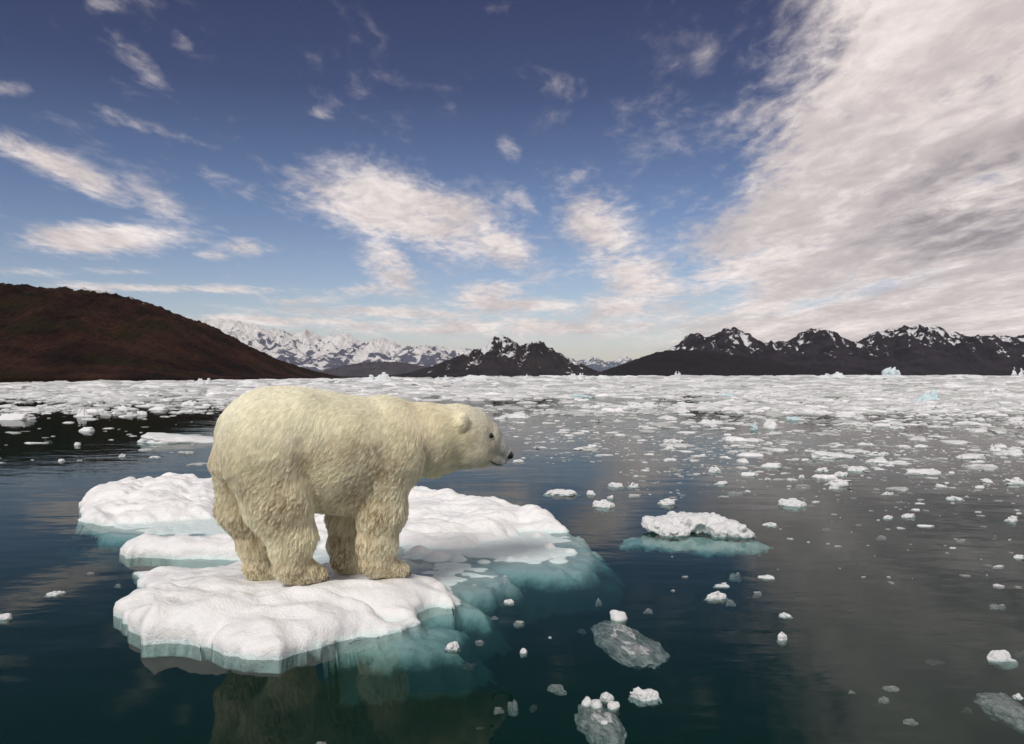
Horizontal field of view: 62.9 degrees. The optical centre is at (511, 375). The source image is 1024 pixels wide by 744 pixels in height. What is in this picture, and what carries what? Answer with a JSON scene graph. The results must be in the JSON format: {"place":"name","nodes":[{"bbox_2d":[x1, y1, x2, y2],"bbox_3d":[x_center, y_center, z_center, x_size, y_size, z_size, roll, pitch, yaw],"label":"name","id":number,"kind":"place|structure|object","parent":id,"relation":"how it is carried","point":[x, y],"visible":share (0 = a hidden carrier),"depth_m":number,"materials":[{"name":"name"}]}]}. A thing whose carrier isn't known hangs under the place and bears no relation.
{"place":"outdoors","nodes":[
{"label":"outdoors","id":0,"kind":"place"},
{"bbox_2d":[0,283,343,377],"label":"hill","id":1,"kind":"structure","parent":0,"point":[67,332],"depth_m":747.26,"materials":[{"name":"soil"}]},
{"bbox_2d":[320,361,426,375],"bbox_3d":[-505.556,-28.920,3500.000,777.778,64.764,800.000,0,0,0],"label":"hill","id":2,"kind":"structure","parent":0,"point":[374,368],"depth_m":3294.68,"materials":[{"name":"stone"}]},
{"bbox_2d":[202,318,601,371],"bbox_3d":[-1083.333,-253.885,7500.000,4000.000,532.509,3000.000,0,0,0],"label":"mountains","id":3,"kind":"structure","parent":0,"point":[309,349],"depth_m":6948.18,"materials":[{"name":"snow"}]},
{"bbox_2d":[389,334,614,375],"bbox_3d":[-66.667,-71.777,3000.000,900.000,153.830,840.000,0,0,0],"label":"mountain","id":4,"kind":"structure","parent":0,"point":[501,355],"depth_m":2751.47,"materials":[{"name":"stone"}]},
{"bbox_2d":[0,448,1023,743],"bbox_3d":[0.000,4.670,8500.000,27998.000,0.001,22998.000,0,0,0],"label":"water","id":5,"kind":"structure","parent":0,"point":[76,666],"depth_m":14.95,"materials":[{"name":"liquid"}]},
{"bbox_2d":[462,662,475,670],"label":"ice chunk","id":6,"kind":"object","parent":5,"relation":"on","point":[466,664],"visible":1,"depth_m":5.03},
{"bbox_2d":[574,692,627,743],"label":"clear ice chunk","id":7,"kind":"object","parent":5,"relation":"on","point":[588,708],"visible":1,"depth_m":4.23,"materials":[{"name":"ice"}]},
{"bbox_2d":[591,610,670,669],"bbox_3d":[0.757,1.746,5.546,0.391,0.172,1.013,0,0,-12],"label":"clear ice chunk","id":8,"kind":"object","parent":5,"relation":"on","point":[618,638],"visible":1,"depth_m":5.46,"materials":[{"name":"ice"}]},
{"bbox_2d":[620,511,772,556],"bbox_3d":[1.985,1.728,9.102,1.649,0.447,0.777,0,0,11],"label":"ice floe","id":9,"kind":"object","parent":5,"relation":"on","point":[673,530],"visible":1,"depth_m":8.98,"materials":[{"name":"ice"}]},
{"bbox_2d":[974,692,1023,733],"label":"clear ice chunk","id":10,"kind":"object","parent":5,"relation":"on","point":[981,702],"visible":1,"depth_m":4.43,"materials":[{"name":"ice"}]},
{"bbox_2d":[0,376,1023,483],"bbox_3d":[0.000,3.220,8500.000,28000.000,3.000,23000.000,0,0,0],"label":"water","id":11,"kind":"structure","parent":0,"point":[98,447],"depth_m":23.71,"materials":[{"name":"liquid"}]},
{"bbox_2d":[0,613,12,623],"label":"ice chunk","id":12,"kind":"object","parent":11,"relation":"on","point":[6,618],"visible":1,"depth_m":5.91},
{"bbox_2d":[0,413,36,419],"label":"ice floe","id":13,"kind":"object","parent":11,"relation":"on","point":[17,416],"visible":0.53,"depth_m":32.60,"materials":[{"name":"ice"}]},
{"bbox_2d":[44,591,65,597],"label":"ice chunk","id":14,"kind":"object","parent":11,"relation":"on","point":[55,594],"visible":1,"depth_m":6.56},
{"bbox_2d":[74,407,87,416],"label":"ice chunk","id":15,"kind":"object","parent":11,"relation":"on","point":[82,412],"visible":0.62,"depth_m":35.34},
{"bbox_2d":[79,427,94,430],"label":"ice chunk","id":16,"kind":"object","parent":11,"relation":"on","point":[87,429],"visible":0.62,"depth_m":25.96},
{"bbox_2d":[148,407,168,409],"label":"ice chunk","id":17,"kind":"object","parent":11,"relation":"on","point":[160,408],"visible":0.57,"depth_m":42.11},
{"bbox_2d":[137,432,212,443],"bbox_3d":[-8.575,1.703,21.771,2.354,0.452,1.066,0,0,0],"label":"ice floe","id":18,"kind":"object","parent":11,"relation":"on","point":[153,437],"visible":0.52,"depth_m":21.48,"materials":[{"name":"ice"}]},
{"bbox_2d":[177,451,194,454],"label":"ice chunk","id":19,"kind":"object","parent":11,"relation":"on","point":[185,452],"visible":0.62,"depth_m":18.52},
{"bbox_2d":[181,400,202,405],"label":"ice chunk","id":20,"kind":"object","parent":11,"relation":"on","point":[193,403],"visible":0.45,"depth_m":47.20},
{"bbox_2d":[194,378,213,384],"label":"iceberg","id":21,"kind":"object","parent":11,"relation":"on","point":[200,381],"visible":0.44,"depth_m":146.64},
{"bbox_2d":[237,379,256,383],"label":"iceberg","id":22,"kind":"object","parent":11,"relation":"on","point":[244,381],"visible":0.32,"depth_m":158.82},
{"bbox_2d":[323,379,340,382],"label":"iceberg","id":23,"kind":"object","parent":11,"relation":"on","point":[330,381],"visible":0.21,"depth_m":166.00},
{"bbox_2d":[75,472,606,673],"bbox_3d":[-2.120,1.738,9.464,5.029,0.713,8.850,0,0,-33],"label":"ice floe","id":24,"kind":"object","parent":11,"relation":"on","point":[196,595],"visible":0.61,"depth_m":6.70,"materials":[{"name":"ice"}]},
{"bbox_2d":[207,386,513,585],"bbox_3d":[-1.105,0.840,6.692,2.431,1.523,1.024,0,0,-35],"label":"polar bear","id":25,"kind":"object","parent":24,"relation":"on","point":[285,464],"visible":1,"depth_m":6.15},
{"bbox_2d":[357,372,393,382],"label":"iceberg","id":26,"kind":"object","parent":11,"relation":"on","point":[383,376],"visible":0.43,"depth_m":181.42,"materials":[{"name":"ice"}]},
{"bbox_2d":[444,641,460,653],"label":"ice chunk","id":27,"kind":"object","parent":11,"relation":"on","point":[452,648],"visible":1,"depth_m":5.27,"materials":[{"name":"ice"}]},
{"bbox_2d":[460,375,489,380],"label":"iceberg","id":28,"kind":"object","parent":11,"relation":"on","point":[471,377],"visible":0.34,"depth_m":236.31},
{"bbox_2d":[494,707,503,714],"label":"ice chunk","id":29,"kind":"object","parent":11,"relation":"on","point":[497,710],"visible":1,"depth_m":4.34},
{"bbox_2d":[503,599,513,605],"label":"ice chunk","id":30,"kind":"object","parent":11,"relation":"on","point":[509,602],"visible":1,"depth_m":6.33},
{"bbox_2d":[0,374,1023,591],"bbox_3d":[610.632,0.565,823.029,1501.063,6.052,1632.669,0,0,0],"label":"drift ice","id":31,"kind":"structure","parent":11,"relation":"on","point":[777,387],"depth_m":61.76,"materials":[{"name":"ice"}]},
{"bbox_2d":[508,699,517,716],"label":"ice chunk","id":32,"kind":"object","parent":11,"relation":"on","point":[514,712],"visible":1,"depth_m":4.44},
{"bbox_2d":[500,411,530,417],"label":"ice floe","id":33,"kind":"object","parent":11,"relation":"on","point":[521,414],"visible":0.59,"depth_m":34.01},
{"bbox_2d":[513,620,524,628],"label":"ice chunk","id":34,"kind":"object","parent":11,"relation":"on","point":[517,624],"visible":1,"depth_m":5.83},
{"bbox_2d":[520,648,527,657],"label":"ice chunk","id":35,"kind":"object","parent":11,"relation":"on","point":[523,652],"visible":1,"depth_m":5.19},
{"bbox_2d":[547,684,566,695],"bbox_3d":[0.254,1.748,4.669,0.111,0.057,0.061,0,0,14],"label":"ice chunk","id":36,"kind":"object","parent":11,"relation":"on","point":[558,691],"visible":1,"depth_m":4.65,"materials":[{"name":"ice"}]},
{"bbox_2d":[543,489,579,497],"bbox_3d":[0.719,1.710,12.169,0.536,0.128,0.359,0,0,30],"label":"ice chunk","id":37,"kind":"object","parent":11,"relation":"on","point":[561,493],"visible":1,"depth_m":12.09,"materials":[{"name":"ice"}]},
{"bbox_2d":[567,373,585,379],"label":"iceberg","id":38,"kind":"object","parent":11,"relation":"on","point":[578,377],"visible":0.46,"depth_m":277.85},
{"bbox_2d":[571,394,593,397],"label":"ice floe","id":39,"kind":"object","parent":11,"relation":"on","point":[579,395],"visible":0.52,"depth_m":65.08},
{"bbox_2d":[586,490,595,497],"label":"ice chunk","id":40,"kind":"object","parent":11,"relation":"on","point":[590,494],"visible":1,"depth_m":12.12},
{"bbox_2d":[587,375,611,379],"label":"iceberg","id":41,"kind":"object","parent":11,"relation":"on","point":[601,377],"visible":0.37,"depth_m":300.20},
{"bbox_2d":[592,499,614,512],"bbox_3d":[1.205,1.710,11.015,0.296,0.177,0.178,0,0,7],"label":"ice chunk","id":42,"kind":"object","parent":11,"relation":"on","point":[604,505],"visible":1,"depth_m":10.96,"materials":[{"name":"ice"}]},
{"bbox_2d":[607,482,623,490],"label":"ice chunk","id":43,"kind":"object","parent":11,"relation":"on","point":[613,486],"visible":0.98,"depth_m":12.96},
{"bbox_2d":[606,405,629,407],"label":"ice floe","id":44,"kind":"object","parent":11,"relation":"on","point":[623,406],"visible":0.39,"depth_m":44.64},
{"bbox_2d":[627,482,638,489],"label":"ice chunk","id":45,"kind":"object","parent":11,"relation":"on","point":[633,486],"visible":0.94,"depth_m":12.93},
{"bbox_2d":[629,403,648,407],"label":"ice chunk","id":46,"kind":"object","parent":11,"relation":"on","point":[632,405],"visible":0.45,"depth_m":44.79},
{"bbox_2d":[628,687,661,707],"bbox_3d":[0.710,1.717,4.474,0.182,0.094,0.116,0,0,10],"label":"ice chunk","id":47,"kind":"object","parent":11,"relation":"on","point":[640,697],"visible":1,"depth_m":4.45,"materials":[{"name":"ice"}]},
{"bbox_2d":[641,402,657,404],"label":"ice chunk","id":48,"kind":"object","parent":11,"relation":"on","point":[650,403],"visible":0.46,"depth_m":48.69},
{"bbox_2d":[657,498,676,508],"bbox_3d":[2.070,1.708,11.270,0.231,0.129,0.270,0,0,-38],"label":"ice floe","id":49,"kind":"object","parent":11,"relation":"on","point":[666,503],"visible":1,"depth_m":11.18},
{"bbox_2d":[663,439,683,442],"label":"ice chunk","id":50,"kind":"object","parent":11,"relation":"on","point":[672,441],"visible":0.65,"depth_m":21.64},
{"bbox_2d":[673,371,681,378],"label":"iceberg","id":51,"kind":"object","parent":11,"relation":"on","point":[677,376],"visible":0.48,"depth_m":337.64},
{"bbox_2d":[671,410,691,412],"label":"ice floe","id":52,"kind":"object","parent":11,"relation":"on","point":[683,411],"visible":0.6,"depth_m":38.84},
{"bbox_2d":[697,418,722,423],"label":"ice chunk","id":53,"kind":"object","parent":11,"relation":"on","point":[705,421],"visible":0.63,"depth_m":30.08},
{"bbox_2d":[708,467,721,475],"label":"ice chunk","id":54,"kind":"object","parent":11,"relation":"on","point":[714,471],"visible":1,"depth_m":14.93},
{"bbox_2d":[703,591,727,603],"bbox_3d":[1.575,1.718,6.491,0.198,0.090,0.127,0,0,-16],"label":"ice chunk","id":55,"kind":"object","parent":11,"relation":"on","point":[717,597],"visible":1,"depth_m":6.45,"materials":[{"name":"ice"}]},
{"bbox_2d":[714,481,727,486],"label":"ice chunk","id":56,"kind":"object","parent":11,"relation":"on","point":[721,484],"visible":1,"depth_m":13.29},
{"bbox_2d":[712,401,729,403],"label":"ice chunk","id":57,"kind":"object","parent":11,"relation":"on","point":[721,402],"visible":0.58,"depth_m":51.35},
{"bbox_2d":[713,582,729,588],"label":"ice chunk","id":58,"kind":"object","parent":11,"relation":"on","point":[720,586],"visible":1,"depth_m":6.82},
{"bbox_2d":[725,599,735,606],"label":"ice chunk","id":59,"kind":"object","parent":11,"relation":"on","point":[728,601],"visible":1,"depth_m":6.42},
{"bbox_2d":[727,491,742,496],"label":"ice chunk","id":60,"kind":"object","parent":11,"relation":"on","point":[730,494],"visible":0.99,"depth_m":12.46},
{"bbox_2d":[729,573,741,582],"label":"ice chunk","id":61,"kind":"object","parent":11,"relation":"on","point":[732,579],"visible":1,"depth_m":7.30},
{"bbox_2d":[740,472,758,478],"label":"ice chunk","id":62,"kind":"object","parent":11,"relation":"on","point":[752,475],"visible":0.98,"depth_m":14.41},
{"bbox_2d":[750,422,757,429],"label":"iceberg","id":63,"kind":"object","parent":11,"relation":"on","point":[754,426],"visible":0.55,"depth_m":26.75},
{"bbox_2d":[753,591,761,597],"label":"ice chunk","id":64,"kind":"object","parent":11,"relation":"on","point":[757,593],"visible":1,"depth_m":6.63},
{"bbox_2d":[758,575,774,581],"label":"ice chunk","id":65,"kind":"object","parent":11,"relation":"on","point":[768,578],"visible":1,"depth_m":7.11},
{"bbox_2d":[762,522,777,527],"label":"ice chunk","id":66,"kind":"object","parent":11,"relation":"on","point":[769,525],"visible":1,"depth_m":9.59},
{"bbox_2d":[763,419,778,428],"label":"iceberg","id":67,"kind":"object","parent":11,"relation":"on","point":[769,424],"visible":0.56,"depth_m":27.29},
{"bbox_2d":[760,463,782,469],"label":"ice chunk","id":68,"kind":"object","parent":11,"relation":"on","point":[770,466],"visible":0.98,"depth_m":15.76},
{"bbox_2d":[777,632,786,645],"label":"ice chunk","id":69,"kind":"object","parent":11,"relation":"on","point":[782,638],"visible":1,"depth_m":5.44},
{"bbox_2d":[778,612,792,618],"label":"ice chunk","id":70,"kind":"object","parent":11,"relation":"on","point":[783,615],"visible":1,"depth_m":5.97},
{"bbox_2d":[778,498,806,511],"bbox_3d":[3.721,1.710,11.122,0.364,0.185,0.218,0,0,18],"label":"ice chunk","id":71,"kind":"object","parent":11,"relation":"on","point":[793,504],"visible":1,"depth_m":11.07,"materials":[{"name":"ice"}]},
{"bbox_2d":[787,416,800,419],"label":"ice chunk","id":72,"kind":"object","parent":11,"relation":"on","point":[794,418],"visible":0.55,"depth_m":32.41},
{"bbox_2d":[795,484,810,490],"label":"ice chunk","id":73,"kind":"object","parent":11,"relation":"on","point":[799,486],"visible":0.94,"depth_m":13.08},
{"bbox_2d":[814,467,828,473],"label":"ice chunk","id":74,"kind":"object","parent":11,"relation":"on","point":[824,470],"visible":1,"depth_m":15.08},
{"bbox_2d":[817,372,847,377],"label":"iceberg","id":75,"kind":"object","parent":11,"relation":"on","point":[836,375],"visible":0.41,"depth_m":432.87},
{"bbox_2d":[810,451,855,458],"bbox_3d":[6.772,1.710,17.691,0.953,0.249,0.542,0,0,-18],"label":"ice floe","id":76,"kind":"object","parent":11,"relation":"on","point":[824,454],"visible":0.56,"depth_m":17.52,"materials":[{"name":"ice"}]},
{"bbox_2d":[828,486,840,490],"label":"ice chunk","id":77,"kind":"object","parent":11,"relation":"on","point":[833,488],"visible":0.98,"depth_m":12.73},
{"bbox_2d":[823,479,850,489],"bbox_3d":[5.106,1.705,13.211,0.349,0.168,0.407,0,0,-35],"label":"ice floe","id":78,"kind":"object","parent":11,"relation":"on","point":[841,484],"visible":0.84,"depth_m":13.07,"materials":[{"name":"ice"}]},
{"bbox_2d":[834,471,847,478],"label":"ice chunk","id":79,"kind":"object","parent":11,"relation":"on","point":[840,475],"visible":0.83,"depth_m":14.39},
{"bbox_2d":[834,414,856,417],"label":"ice floe","id":80,"kind":"object","parent":11,"relation":"on","point":[846,415],"visible":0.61,"depth_m":34.57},
{"bbox_2d":[846,466,870,473],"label":"ice chunk","id":81,"kind":"object","parent":11,"relation":"on","point":[861,469],"visible":0.96,"depth_m":15.12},
{"bbox_2d":[863,456,887,466],"bbox_3d":[7.245,1.711,16.674,0.511,0.198,0.256,0,0,16],"label":"ice floe","id":82,"kind":"object","parent":11,"relation":"on","point":[881,459],"visible":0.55,"depth_m":16.59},
{"bbox_2d":[867,452,885,455],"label":"ice chunk","id":83,"kind":"object","parent":11,"relation":"on","point":[877,454],"visible":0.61,"depth_m":18.15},
{"bbox_2d":[876,535,886,541],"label":"ice chunk","id":84,"kind":"object","parent":11,"relation":"on","point":[880,537],"visible":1,"depth_m":8.98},
{"bbox_2d":[872,423,891,426],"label":"ice floe","id":85,"kind":"object","parent":11,"relation":"on","point":[884,424],"visible":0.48,"depth_m":28.34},
{"bbox_2d":[878,696,888,703],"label":"ice chunk","id":86,"kind":"object","parent":11,"relation":"on","point":[882,700],"visible":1,"depth_m":4.48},
{"bbox_2d":[866,375,908,378],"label":"iceberg","id":87,"kind":"object","parent":11,"relation":"on","point":[882,376],"visible":0.23,"depth_m":437.53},
{"bbox_2d":[882,515,892,520],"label":"ice chunk","id":88,"kind":"object","parent":11,"relation":"on","point":[888,517],"visible":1,"depth_m":10.09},
{"bbox_2d":[882,686,899,691],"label":"ice chunk","id":89,"kind":"object","parent":11,"relation":"on","point":[887,688],"visible":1,"depth_m":4.63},
{"bbox_2d":[882,367,900,374],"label":"iceberg","id":90,"kind":"object","parent":11,"relation":"on","point":[890,371],"visible":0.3,"depth_m":819.06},
{"bbox_2d":[888,425,905,428],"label":"ice chunk","id":91,"kind":"object","parent":11,"relation":"on","point":[897,427],"visible":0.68,"depth_m":27.24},
{"bbox_2d":[901,513,914,520],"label":"ice chunk","id":92,"kind":"object","parent":11,"relation":"on","point":[908,517],"visible":1,"depth_m":10.16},
{"bbox_2d":[903,719,918,725],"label":"ice chunk","id":93,"kind":"object","parent":11,"relation":"on","point":[911,723],"visible":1,"depth_m":4.19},
{"bbox_2d":[903,469,940,477],"bbox_3d":[7.229,1.717,14.788,0.665,0.171,0.447,0,0,13],"label":"ice floe","id":94,"kind":"object","parent":11,"relation":"on","point":[912,473],"visible":0.95,"depth_m":14.64,"materials":[{"name":"ice"}]},
{"bbox_2d":[917,524,933,528],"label":"ice chunk","id":95,"kind":"object","parent":11,"relation":"on","point":[925,526],"visible":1,"depth_m":9.54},
{"bbox_2d":[911,389,944,401],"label":"iceberg","id":96,"kind":"object","parent":11,"relation":"on","point":[933,395],"visible":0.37,"depth_m":54.03,"materials":[{"name":"ice"}]},
{"bbox_2d":[925,659,944,664],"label":"ice chunk","id":97,"kind":"object","parent":11,"relation":"on","point":[933,662],"visible":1,"depth_m":5.05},
{"bbox_2d":[926,425,953,427],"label":"ice chunk","id":98,"kind":"object","parent":11,"relation":"on","point":[943,426],"visible":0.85,"depth_m":27.82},
{"bbox_2d":[945,496,965,501],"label":"ice chunk","id":99,"kind":"object","parent":11,"relation":"on","point":[953,499],"visible":1,"depth_m":11.60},
{"bbox_2d":[945,413,969,415],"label":"ice chunk","id":100,"kind":"object","parent":11,"relation":"on","point":[954,414],"visible":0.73,"depth_m":36.18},
{"bbox_2d":[942,375,982,377],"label":"iceberg","id":101,"kind":"object","parent":11,"relation":"on","point":[966,376],"visible":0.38,"depth_m":489.49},
{"bbox_2d":[961,707,972,714],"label":"ice chunk","id":102,"kind":"object","parent":11,"relation":"on","point":[966,710],"visible":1,"depth_m":4.34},
{"bbox_2d":[956,453,984,459],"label":"ice floe","id":103,"kind":"object","parent":11,"relation":"on","point":[971,456],"visible":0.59,"depth_m":17.36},
{"bbox_2d":[980,478,993,484],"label":"ice chunk","id":104,"kind":"object","parent":11,"relation":"on","point":[989,481],"visible":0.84,"depth_m":13.54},
{"bbox_2d":[989,443,1001,450],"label":"ice chunk","id":105,"kind":"object","parent":11,"relation":"on","point":[992,448],"visible":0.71,"depth_m":19.19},
{"bbox_2d":[989,604,1005,610],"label":"ice chunk","id":106,"kind":"object","parent":11,"relation":"on","point":[994,606],"visible":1,"depth_m":6.30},
{"bbox_2d":[987,650,1017,669],"bbox_3d":[2.964,1.720,5.084,0.181,0.114,0.099,0,0,4],"label":"ice chunk","id":107,"kind":"object","parent":11,"relation":"on","point":[1002,659],"visible":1,"depth_m":5.05,"materials":[{"name":"ice"}]},
{"bbox_2d":[997,447,1023,454],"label":"ice chunk","id":108,"kind":"object","parent":11,"relation":"on","point":[1013,451],"visible":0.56,"depth_m":18.16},
{"bbox_2d":[1003,516,1017,524],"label":"ice chunk","id":109,"kind":"object","parent":11,"relation":"on","point":[1011,520],"visible":1,"depth_m":9.89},
{"bbox_2d":[1004,477,1023,488],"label":"ice chunk","id":110,"kind":"object","parent":11,"relation":"on","point":[1017,481],"visible":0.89,"depth_m":13.30,"materials":[{"name":"ice"}]},
{"bbox_2d":[1008,416,1023,419],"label":"ice chunk","id":111,"kind":"object","parent":11,"relation":"on","point":[1017,418],"visible":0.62,"depth_m":32.43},
{"bbox_2d":[1010,367,1023,376],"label":"iceberg","id":112,"kind":"object","parent":11,"relation":"on","point":[1014,374],"visible":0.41,"depth_m":457.52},
{"bbox_2d":[1013,554,1023,560],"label":"ice chunk","id":113,"kind":"object","parent":11,"relation":"on","point":[1016,557],"visible":1,"depth_m":7.89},
{"bbox_2d":[1014,650,1023,658],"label":"ice chunk","id":114,"kind":"object","parent":11,"relation":"on","point":[1020,652],"visible":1,"depth_m":5.23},
{"bbox_2d":[0,0,1023,362],"label":"sky","id":115,"kind":"structure","parent":0,"point":[606,180],"materials":[{"name":"blue"}]},
{"bbox_2d":[565,355,631,370],"bbox_3d":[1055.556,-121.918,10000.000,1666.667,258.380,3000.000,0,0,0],"label":"mountains","id":116,"kind":"structure","parent":0,"point":[596,363],"depth_m":9615.94,"materials":[{"name":"snow"}]},
{"bbox_2d":[602,349,908,375],"bbox_3d":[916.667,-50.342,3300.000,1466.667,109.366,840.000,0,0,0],"label":"hill","id":117,"kind":"structure","parent":0,"point":[683,362],"depth_m":3066.92,"materials":[{"name":"stone"}]},
{"bbox_2d":[663,324,1023,375],"bbox_3d":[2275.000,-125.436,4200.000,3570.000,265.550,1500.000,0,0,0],"label":"mountains","id":118,"kind":"structure","parent":0,"point":[919,350],"depth_m":3862.54,"materials":[{"name":"stone"}]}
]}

